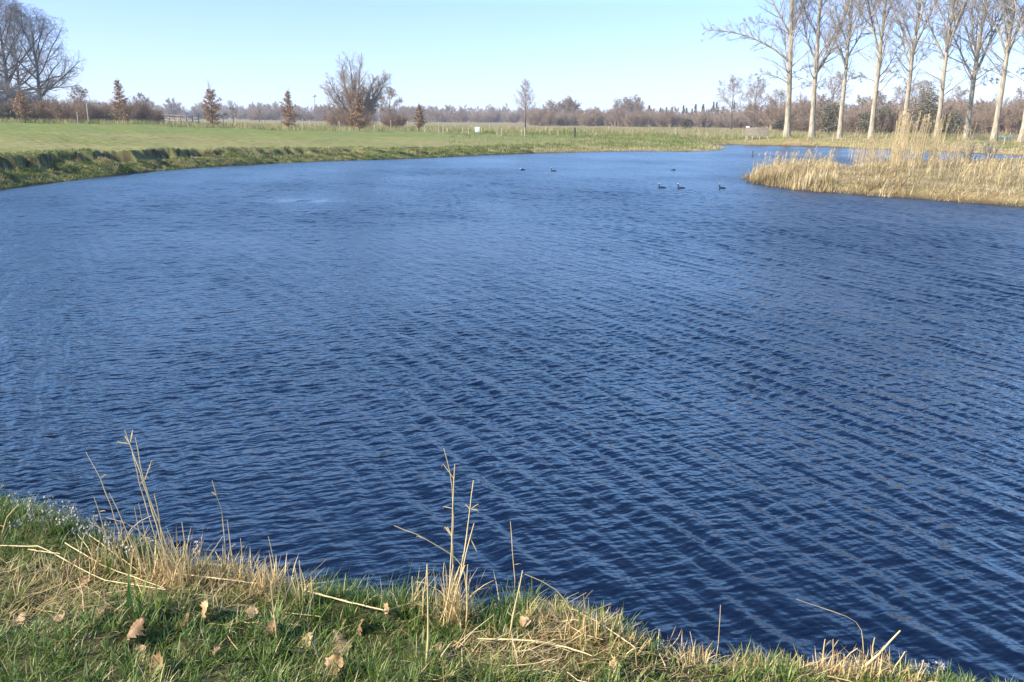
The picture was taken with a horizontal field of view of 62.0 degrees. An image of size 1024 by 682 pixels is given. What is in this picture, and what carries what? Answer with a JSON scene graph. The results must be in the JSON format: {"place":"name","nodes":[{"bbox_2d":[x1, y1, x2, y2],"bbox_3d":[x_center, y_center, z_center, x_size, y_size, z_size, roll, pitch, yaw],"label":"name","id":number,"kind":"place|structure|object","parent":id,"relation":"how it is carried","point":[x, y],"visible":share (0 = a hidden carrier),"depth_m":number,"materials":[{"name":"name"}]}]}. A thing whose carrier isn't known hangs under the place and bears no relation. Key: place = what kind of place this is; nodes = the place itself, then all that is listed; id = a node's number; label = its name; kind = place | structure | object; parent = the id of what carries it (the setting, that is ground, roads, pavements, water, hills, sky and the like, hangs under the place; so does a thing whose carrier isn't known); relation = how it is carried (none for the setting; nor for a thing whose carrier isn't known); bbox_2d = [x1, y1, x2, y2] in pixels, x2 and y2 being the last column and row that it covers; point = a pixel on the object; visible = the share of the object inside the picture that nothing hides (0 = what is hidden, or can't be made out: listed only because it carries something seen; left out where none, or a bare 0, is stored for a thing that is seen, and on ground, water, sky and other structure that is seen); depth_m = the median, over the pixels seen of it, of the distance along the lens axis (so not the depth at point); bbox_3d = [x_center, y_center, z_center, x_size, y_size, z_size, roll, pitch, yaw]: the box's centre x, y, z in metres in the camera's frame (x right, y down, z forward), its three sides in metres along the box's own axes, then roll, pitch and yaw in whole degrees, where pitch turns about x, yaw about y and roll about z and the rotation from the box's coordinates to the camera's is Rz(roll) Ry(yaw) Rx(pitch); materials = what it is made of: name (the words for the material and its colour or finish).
{"place":"outdoors","nodes":[
{"label":"outdoors","id":0,"kind":"place"},
{"bbox_2d":[0,145,1023,681],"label":"water","id":1,"kind":"structure","parent":0,"point":[624,383],"depth_m":8.97,"materials":[{"name":"blue liquid"}]},
{"bbox_2d":[740,152,1023,206],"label":"reed bed","id":2,"kind":"object","parent":1,"relation":"in","point":[828,176],"visible":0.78,"depth_m":36.59,"materials":[{"name":"plant"}]},
{"bbox_2d":[0,117,1023,681],"bbox_3d":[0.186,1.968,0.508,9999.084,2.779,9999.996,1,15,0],"label":"ground","id":3,"kind":"structure","parent":0,"point":[132,143],"depth_m":38.27,"materials":[{"name":"plant"}]},
{"bbox_2d":[0,74,28,105],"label":"shrub","id":4,"kind":"object","parent":3,"relation":"on","point":[2,100],"visible":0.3,"depth_m":115.82,"materials":[{"name":"plant"}]},
{"bbox_2d":[0,98,35,122],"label":"bush","id":5,"kind":"object","parent":3,"relation":"on","point":[8,107],"visible":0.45,"depth_m":101.05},
{"bbox_2d":[0,105,37,121],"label":"green bush","id":6,"kind":"object","parent":3,"relation":"on","point":[13,115],"visible":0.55,"depth_m":100.74,"materials":[{"name":"brown plant"}]},
{"bbox_2d":[12,611,27,623],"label":"dead leaf","id":7,"kind":"object","parent":3,"relation":"on","point":[21,618],"visible":0.86,"depth_m":3.00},
{"bbox_2d":[0,0,42,94],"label":"tree","id":8,"kind":"object","parent":3,"relation":"on","point":[37,60],"visible":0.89,"depth_m":121.27,"materials":[{"name":"brown wood"}]},
{"bbox_2d":[11,87,37,122],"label":"brown sapling","id":9,"kind":"object","parent":3,"relation":"on","point":[19,101],"visible":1,"depth_m":87.11,"materials":[{"name":"plant"}]},
{"bbox_2d":[8,98,45,119],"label":"bush","id":10,"kind":"object","parent":3,"relation":"on","point":[35,105],"visible":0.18,"depth_m":103.91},
{"bbox_2d":[0,0,58,94],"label":"tree","id":11,"kind":"object","parent":3,"relation":"on","point":[15,69],"visible":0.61,"depth_m":124.35,"materials":[{"name":"plant"}]},
{"bbox_2d":[8,81,53,117],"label":"shrub","id":12,"kind":"object","parent":3,"relation":"on","point":[34,97],"visible":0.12,"depth_m":119.67,"materials":[{"name":"plant"}]},
{"bbox_2d":[0,3,68,100],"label":"tree","id":13,"kind":"object","parent":3,"relation":"on","point":[25,72],"visible":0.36,"depth_m":137.70,"materials":[{"name":"plant"}]},
{"bbox_2d":[0,2,86,104],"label":"tree","id":14,"kind":"object","parent":3,"relation":"on","point":[46,35],"visible":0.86,"depth_m":124.79,"materials":[{"name":"brown wood"}]},
{"bbox_2d":[29,97,80,121],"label":"bush","id":15,"kind":"object","parent":3,"relation":"on","point":[44,110],"visible":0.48,"depth_m":103.73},
{"bbox_2d":[48,611,65,622],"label":"dead leaf","id":16,"kind":"object","parent":3,"relation":"on","point":[57,619],"visible":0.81,"depth_m":2.93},
{"bbox_2d":[41,97,99,122],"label":"bush","id":17,"kind":"object","parent":3,"relation":"on","point":[57,109],"visible":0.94,"depth_m":102.75,"materials":[{"name":"plant"}]},
{"bbox_2d":[67,85,92,109],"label":"bare tree","id":18,"kind":"object","parent":3,"relation":"on","point":[84,95],"visible":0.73,"depth_m":146.46,"materials":[{"name":"grey wood"}]},
{"bbox_2d":[0,545,165,589],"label":"dry stalk","id":19,"kind":"object","parent":3,"relation":"on","point":[78,567],"visible":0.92,"depth_m":3.27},
{"bbox_2d":[76,575,93,586],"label":"dead leaf","id":20,"kind":"object","parent":3,"relation":"on","point":[87,577],"visible":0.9,"depth_m":3.22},
{"bbox_2d":[76,102,117,122],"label":"bush","id":21,"kind":"object","parent":3,"relation":"on","point":[105,112],"visible":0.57,"depth_m":106.75,"materials":[{"name":"plant"}]},
{"bbox_2d":[89,605,104,616],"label":"dead leaf","id":22,"kind":"object","parent":3,"relation":"on","point":[101,610],"visible":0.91,"depth_m":2.94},
{"bbox_2d":[86,452,128,558],"bbox_3d":[-1.559,0.667,3.314,0.168,0.486,0.013,5,15,18],"label":"dry stalk","id":23,"kind":"object","parent":3,"relation":"on","point":[111,506],"visible":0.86,"depth_m":3.30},
{"bbox_2d":[95,98,141,121],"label":"bush","id":24,"kind":"object","parent":3,"relation":"on","point":[133,114],"visible":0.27,"depth_m":112.39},
{"bbox_2d":[108,78,133,120],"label":"brown sapling","id":25,"kind":"object","parent":3,"relation":"on","point":[119,99],"visible":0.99,"depth_m":95.25,"materials":[{"name":"plant"}]},
{"bbox_2d":[122,615,145,644],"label":"dead leaf","id":26,"kind":"object","parent":3,"relation":"on","point":[136,628],"visible":1,"depth_m":2.80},
{"bbox_2d":[116,96,164,123],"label":"bush","id":27,"kind":"object","parent":3,"relation":"on","point":[142,114],"visible":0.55,"depth_m":115.13,"materials":[{"name":"plant"}]},
{"bbox_2d":[134,644,146,655],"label":"dead leaf","id":28,"kind":"object","parent":3,"relation":"on","point":[141,647],"visible":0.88,"depth_m":2.77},
{"bbox_2d":[116,430,173,576],"bbox_3d":[-1.349,0.630,3.146,0.171,0.640,0.011,1,15,0],"label":"dry stalk","id":29,"kind":"object","parent":3,"relation":"on","point":[147,496],"visible":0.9,"depth_m":3.13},
{"bbox_2d":[132,453,167,581],"bbox_3d":[-1.351,0.680,3.197,0.151,0.523,0.022,9,17,28],"label":"dry stalk","id":30,"kind":"object","parent":3,"relation":"on","point":[149,518],"visible":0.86,"depth_m":3.18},
{"bbox_2d":[138,107,165,124],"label":"bush","id":31,"kind":"object","parent":3,"relation":"on","point":[161,117],"visible":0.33,"depth_m":119.91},
{"bbox_2d":[137,650,170,677],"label":"dead leaf","id":32,"kind":"object","parent":3,"relation":"on","point":[158,656],"visible":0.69,"depth_m":2.68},
{"bbox_2d":[135,437,176,581],"bbox_3d":[-1.318,0.646,3.170,0.131,0.595,0.017,5,15,15],"label":"dry stalk","id":33,"kind":"object","parent":3,"relation":"on","point":[152,504],"visible":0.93,"depth_m":3.16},
{"bbox_2d":[166,97,179,114],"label":"bare tree","id":34,"kind":"object","parent":3,"relation":"on","point":[174,105],"visible":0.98,"depth_m":378.11,"materials":[{"name":"plant"}]},
{"bbox_2d":[161,114,199,124],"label":"rail fence","id":35,"kind":"object","parent":3,"relation":"on","point":[180,118],"visible":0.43,"depth_m":140.83,"materials":[{"name":"grey wood"}]},
{"bbox_2d":[200,598,207,617],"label":"dead leaf","id":36,"kind":"object","parent":3,"relation":"on","point":[204,604],"visible":0.82,"depth_m":2.95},
{"bbox_2d":[201,79,228,125],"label":"brown sapling","id":37,"kind":"object","parent":3,"relation":"on","point":[211,117],"visible":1,"depth_m":98.39,"materials":[{"name":"plant"}]},
{"bbox_2d":[212,480,226,571],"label":"dry stalk","id":38,"kind":"object","parent":3,"relation":"on","point":[223,524],"visible":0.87,"depth_m":3.27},
{"bbox_2d":[176,573,265,584],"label":"dry stalk","id":39,"kind":"object","parent":3,"relation":"on","point":[221,578],"visible":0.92,"depth_m":3.17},
{"bbox_2d":[244,604,260,617],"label":"dead leaf","id":40,"kind":"object","parent":3,"relation":"on","point":[252,609],"visible":0.83,"depth_m":2.98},
{"bbox_2d":[0,142,532,188],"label":"bank grass","id":41,"kind":"structure","parent":3,"relation":"on","point":[452,150],"depth_m":48.26,"materials":[{"name":"plant"}]},
{"bbox_2d":[264,619,277,637],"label":"dead leaf","id":42,"kind":"object","parent":3,"relation":"on","point":[269,626],"visible":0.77,"depth_m":2.88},
{"bbox_2d":[271,583,277,644],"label":"dry stalk","id":43,"kind":"object","parent":3,"relation":"on","point":[274,615],"visible":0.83,"depth_m":2.81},
{"bbox_2d":[279,88,298,129],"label":"brown sapling","id":44,"kind":"object","parent":3,"relation":"on","point":[286,113],"visible":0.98,"depth_m":102.06,"materials":[{"name":"plant"}]},
{"bbox_2d":[46,98,541,122],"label":"distant wood","id":45,"kind":"object","parent":3,"relation":"on","point":[430,113],"visible":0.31,"depth_m":443.80,"materials":[{"name":"plant"}]},
{"bbox_2d":[297,632,312,650],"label":"dead leaf","id":46,"kind":"object","parent":3,"relation":"on","point":[304,641],"visible":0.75,"depth_m":2.85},
{"bbox_2d":[325,653,343,675],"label":"dead leaf","id":47,"kind":"object","parent":3,"relation":"on","point":[333,656],"visible":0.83,"depth_m":2.72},
{"bbox_2d":[323,111,350,126],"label":"bush","id":48,"kind":"object","parent":3,"relation":"on","point":[332,121],"visible":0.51,"depth_m":141.53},
{"bbox_2d":[324,629,351,656],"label":"dead leaf","id":49,"kind":"object","parent":3,"relation":"on","point":[337,640],"visible":0.53,"depth_m":2.87,"materials":[{"name":"plant"}]},
{"bbox_2d":[319,52,391,126],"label":"willow tree","id":50,"kind":"object","parent":3,"relation":"on","point":[371,104],"visible":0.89,"depth_m":132.65,"materials":[{"name":"plant"}]},
{"bbox_2d":[337,108,376,126],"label":"bush","id":51,"kind":"object","parent":3,"relation":"on","point":[348,124],"visible":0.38,"depth_m":125.30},
{"bbox_2d":[344,93,370,130],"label":"brown sapling","id":52,"kind":"object","parent":3,"relation":"on","point":[359,120],"visible":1,"depth_m":99.66,"materials":[{"name":"plant"}]},
{"bbox_2d":[378,87,401,112],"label":"bare tree","id":53,"kind":"object","parent":3,"relation":"on","point":[395,104],"visible":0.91,"depth_m":157.21,"materials":[{"name":"plant"}]},
{"bbox_2d":[377,110,408,127],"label":"bush","id":54,"kind":"object","parent":3,"relation":"on","point":[396,120],"visible":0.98,"depth_m":143.35,"materials":[{"name":"plant"}]},
{"bbox_2d":[411,103,427,127],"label":"brown sapling","id":55,"kind":"object","parent":3,"relation":"on","point":[420,116],"visible":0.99,"depth_m":108.24,"materials":[{"name":"plant"}]},
{"bbox_2d":[417,564,429,658],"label":"dry stalk","id":56,"kind":"object","parent":3,"relation":"on","point":[427,647],"visible":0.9,"depth_m":2.68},
{"bbox_2d":[394,525,465,587],"bbox_3d":[-0.362,1.306,3.878,0.320,1.046,0.019,-1,15,-7],"label":"dry stalk","id":57,"kind":"object","parent":3,"relation":"on","point":[437,546],"visible":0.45,"depth_m":3.77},
{"bbox_2d":[442,464,454,583],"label":"dry stalk","id":58,"kind":"object","parent":3,"relation":"on","point":[449,532],"visible":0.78,"depth_m":3.06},
{"bbox_2d":[444,450,453,584],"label":"dry stalk","id":59,"kind":"object","parent":3,"relation":"on","point":[453,509],"visible":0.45,"depth_m":3.35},
{"bbox_2d":[442,565,456,629],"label":"dry stalk","id":60,"kind":"object","parent":3,"relation":"on","point":[449,593],"visible":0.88,"depth_m":2.92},
{"bbox_2d":[457,523,476,596],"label":"dry stalk","id":61,"kind":"object","parent":3,"relation":"on","point":[466,551],"visible":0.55,"depth_m":2.95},
{"bbox_2d":[457,480,477,600],"bbox_3d":[-0.159,0.744,3.006,0.087,0.548,0.009,1,15,0],"label":"dry stalk","id":62,"kind":"object","parent":3,"relation":"on","point":[470,508],"visible":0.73,"depth_m":2.98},
{"bbox_2d":[465,564,470,628],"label":"dry stalk","id":63,"kind":"object","parent":3,"relation":"on","point":[466,622],"visible":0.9,"depth_m":2.90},
{"bbox_2d":[0,485,960,681],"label":"straw litter","id":64,"kind":"object","parent":3,"relation":"on","point":[181,576],"visible":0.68,"depth_m":2.97,"materials":[{"name":"plant"}]},
{"bbox_2d":[65,542,163,587],"bbox_3d":[-1.518,0.857,3.244,0.673,0.057,0.015,10,18,33],"label":"dry stalk","id":65,"kind":"object","parent":64,"relation":"on","point":[111,568],"visible":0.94,"depth_m":3.26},
{"bbox_2d":[307,590,383,610],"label":"dry stalk","id":66,"kind":"object","parent":64,"relation":"on","point":[316,593],"visible":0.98,"depth_m":3.03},
{"bbox_2d":[478,638,591,655],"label":"dry stalk","id":67,"kind":"object","parent":64,"relation":"on","point":[532,641],"visible":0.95,"depth_m":2.78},
{"bbox_2d":[539,624,599,652],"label":"dry stalk","id":68,"kind":"object","parent":64,"relation":"on","point":[565,643],"visible":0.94,"depth_m":2.75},
{"bbox_2d":[0,116,1018,141],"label":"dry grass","id":69,"kind":"structure","parent":3,"relation":"on","point":[333,128],"depth_m":104.46,"materials":[{"name":"plant"}]},
{"bbox_2d":[0,480,1023,681],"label":"grass","id":70,"kind":"structure","parent":3,"relation":"on","point":[401,599],"depth_m":2.86,"materials":[{"name":"plant"}]},
{"bbox_2d":[506,570,522,636],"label":"dry stalk","id":71,"kind":"object","parent":3,"relation":"on","point":[512,615],"visible":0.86,"depth_m":2.85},
{"bbox_2d":[519,616,530,628],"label":"dead leaf","id":72,"kind":"object","parent":3,"relation":"on","point":[523,623],"visible":0.97,"depth_m":2.89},
{"bbox_2d":[512,79,540,128],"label":"young tree","id":73,"kind":"object","parent":3,"relation":"on","point":[524,101],"visible":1,"depth_m":110.90,"materials":[{"name":"plant"}]},
{"bbox_2d":[525,574,573,617],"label":"dry stalk","id":74,"kind":"object","parent":3,"relation":"on","point":[558,592],"visible":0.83,"depth_m":2.93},
{"bbox_2d":[523,94,763,127],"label":"tree belt","id":75,"kind":"object","parent":3,"relation":"on","point":[567,114],"visible":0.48,"depth_m":252.26,"materials":[{"name":"plant"}]},
{"bbox_2d":[680,116,693,128],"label":"evergreen bush","id":76,"kind":"object","parent":3,"relation":"on","point":[687,122],"visible":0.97,"depth_m":180.32,"materials":[{"name":"green plant"}]},
{"bbox_2d":[715,74,753,128],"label":"bare tree","id":77,"kind":"object","parent":3,"relation":"on","point":[732,85],"visible":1,"depth_m":172.15,"materials":[{"name":"plant"}]},
{"bbox_2d":[448,129,1023,154],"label":"shore grass","id":78,"kind":"structure","parent":3,"relation":"on","point":[685,146],"depth_m":89.60,"materials":[{"name":"plant"}]},
{"bbox_2d":[738,77,772,126],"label":"bare tree","id":79,"kind":"object","parent":3,"relation":"on","point":[762,89],"visible":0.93,"depth_m":180.50,"materials":[{"name":"plant"}]},
{"bbox_2d":[745,127,768,140],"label":"wooden hurdle","id":80,"kind":"object","parent":3,"relation":"on","point":[751,131],"visible":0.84,"depth_m":102.90,"materials":[{"name":"brown wood"}]},
{"bbox_2d":[699,0,825,136],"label":"poplar tree","id":81,"kind":"object","parent":3,"relation":"on","point":[791,33],"visible":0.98,"depth_m":100.47,"materials":[{"name":"brown plant"}]},
{"bbox_2d":[764,89,785,110],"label":"bare tree","id":82,"kind":"object","parent":3,"relation":"on","point":[777,94],"visible":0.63,"depth_m":188.81,"materials":[{"name":"plant"}]},
{"bbox_2d":[772,117,784,130],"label":"evergreen bush","id":83,"kind":"object","parent":3,"relation":"on","point":[779,124],"visible":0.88,"depth_m":152.53,"materials":[{"name":"green plant"}]},
{"bbox_2d":[648,101,1004,114],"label":"conifer wood","id":84,"kind":"object","parent":3,"relation":"on","point":[702,107],"visible":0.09,"depth_m":394.78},
{"bbox_2d":[815,94,840,134],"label":"evergreen bush","id":85,"kind":"object","parent":3,"relation":"on","point":[830,115],"visible":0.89,"depth_m":136.00,"materials":[{"name":"green plant"}]},
{"bbox_2d":[797,599,863,657],"bbox_3d":[1.295,1.474,3.473,0.360,0.943,0.007,1,15,0],"label":"dry stalk","id":86,"kind":"object","parent":3,"relation":"on","point":[846,616],"visible":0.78,"depth_m":3.37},
{"bbox_2d":[816,71,852,108],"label":"bare tree","id":87,"kind":"object","parent":3,"relation":"on","point":[834,89],"visible":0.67,"depth_m":171.12,"materials":[{"name":"plant"}]},
{"bbox_2d":[785,0,885,137],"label":"poplar tree","id":88,"kind":"object","parent":3,"relation":"on","point":[817,65],"visible":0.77,"depth_m":99.27,"materials":[{"name":"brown plant"}]},
{"bbox_2d":[813,0,898,138],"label":"poplar tree","id":89,"kind":"object","parent":3,"relation":"on","point":[845,82],"visible":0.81,"depth_m":97.71,"materials":[{"name":"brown plant"}]},
{"bbox_2d":[855,111,875,134],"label":"evergreen bush","id":90,"kind":"object","parent":3,"relation":"on","point":[863,124],"visible":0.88,"depth_m":134.50,"materials":[{"name":"plant"}]},
{"bbox_2d":[854,630,900,674],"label":"dry stalk","id":91,"kind":"object","parent":3,"relation":"on","point":[882,649],"visible":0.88,"depth_m":2.73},
{"bbox_2d":[739,87,1023,133],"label":"woodland","id":92,"kind":"object","parent":3,"relation":"on","point":[983,113],"visible":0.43,"depth_m":152.42,"materials":[{"name":"plant"}]},
{"bbox_2d":[839,0,925,138],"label":"poplar tree","id":93,"kind":"object","parent":3,"relation":"on","point":[879,54],"visible":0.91,"depth_m":94.88,"materials":[{"name":"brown plant"}]},
{"bbox_2d":[749,109,1023,186],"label":"tall reeds","id":94,"kind":"object","parent":3,"relation":"on","point":[898,147],"visible":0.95,"depth_m":47.59,"materials":[{"name":"plant"}]},
{"bbox_2d":[875,102,897,132],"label":"evergreen bush","id":95,"kind":"object","parent":3,"relation":"on","point":[880,115],"visible":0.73,"depth_m":141.87,"materials":[{"name":"plant"}]},
{"bbox_2d":[891,78,927,109],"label":"bare tree","id":96,"kind":"object","parent":3,"relation":"on","point":[902,95],"visible":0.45,"depth_m":162.05,"materials":[{"name":"grey wood"}]},
{"bbox_2d":[905,79,939,111],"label":"bare tree","id":97,"kind":"object","parent":3,"relation":"on","point":[915,94],"visible":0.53,"depth_m":155.01,"materials":[{"name":"plant"}]},
{"bbox_2d":[908,83,943,135],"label":"evergreen bush","id":98,"kind":"object","parent":3,"relation":"on","point":[932,115],"visible":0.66,"depth_m":129.25,"materials":[{"name":"green plant"}]},
{"bbox_2d":[870,0,988,136],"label":"poplar tree","id":99,"kind":"object","parent":3,"relation":"on","point":[916,27],"visible":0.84,"depth_m":92.75,"materials":[{"name":"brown plant"}]},
{"bbox_2d":[886,0,992,137],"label":"poplar tree","id":100,"kind":"object","parent":3,"relation":"on","point":[948,35],"visible":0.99,"depth_m":89.44,"materials":[{"name":"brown plant"}]},
{"bbox_2d":[939,108,964,135],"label":"evergreen bush","id":101,"kind":"object","parent":3,"relation":"on","point":[953,122],"visible":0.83,"depth_m":129.66,"materials":[{"name":"green plant"}]},
{"bbox_2d":[948,85,969,105],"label":"bare tree","id":102,"kind":"object","parent":3,"relation":"on","point":[960,94],"visible":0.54,"depth_m":170.92,"materials":[{"name":"plant"}]},
{"bbox_2d":[906,0,1020,140],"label":"poplar tree","id":103,"kind":"object","parent":3,"relation":"on","point":[968,114],"visible":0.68,"depth_m":98.11,"materials":[{"name":"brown plant"}]},
{"bbox_2d":[960,134,981,160],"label":"shrub","id":104,"kind":"object","parent":3,"relation":"on","point":[971,153],"visible":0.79,"depth_m":55.04,"materials":[{"name":"plant"}]},
{"bbox_2d":[981,137,1002,159],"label":"shrub","id":105,"kind":"object","parent":3,"relation":"on","point":[988,151],"visible":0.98,"depth_m":56.55,"materials":[{"name":"plant"}]},
{"bbox_2d":[961,0,1023,141],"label":"poplar tree","id":106,"kind":"object","parent":3,"relation":"on","point":[998,113],"visible":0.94,"depth_m":87.47,"materials":[{"name":"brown plant"}]},
{"bbox_2d":[989,0,1023,141],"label":"poplar tree","id":107,"kind":"object","parent":3,"relation":"on","point":[1020,138],"visible":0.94,"depth_m":86.00,"materials":[{"name":"brown plant"}]},
{"bbox_2d":[0,0,1023,118],"label":"sky","id":108,"kind":"structure","parent":0,"point":[473,53],"materials":[{"name":"blue"}]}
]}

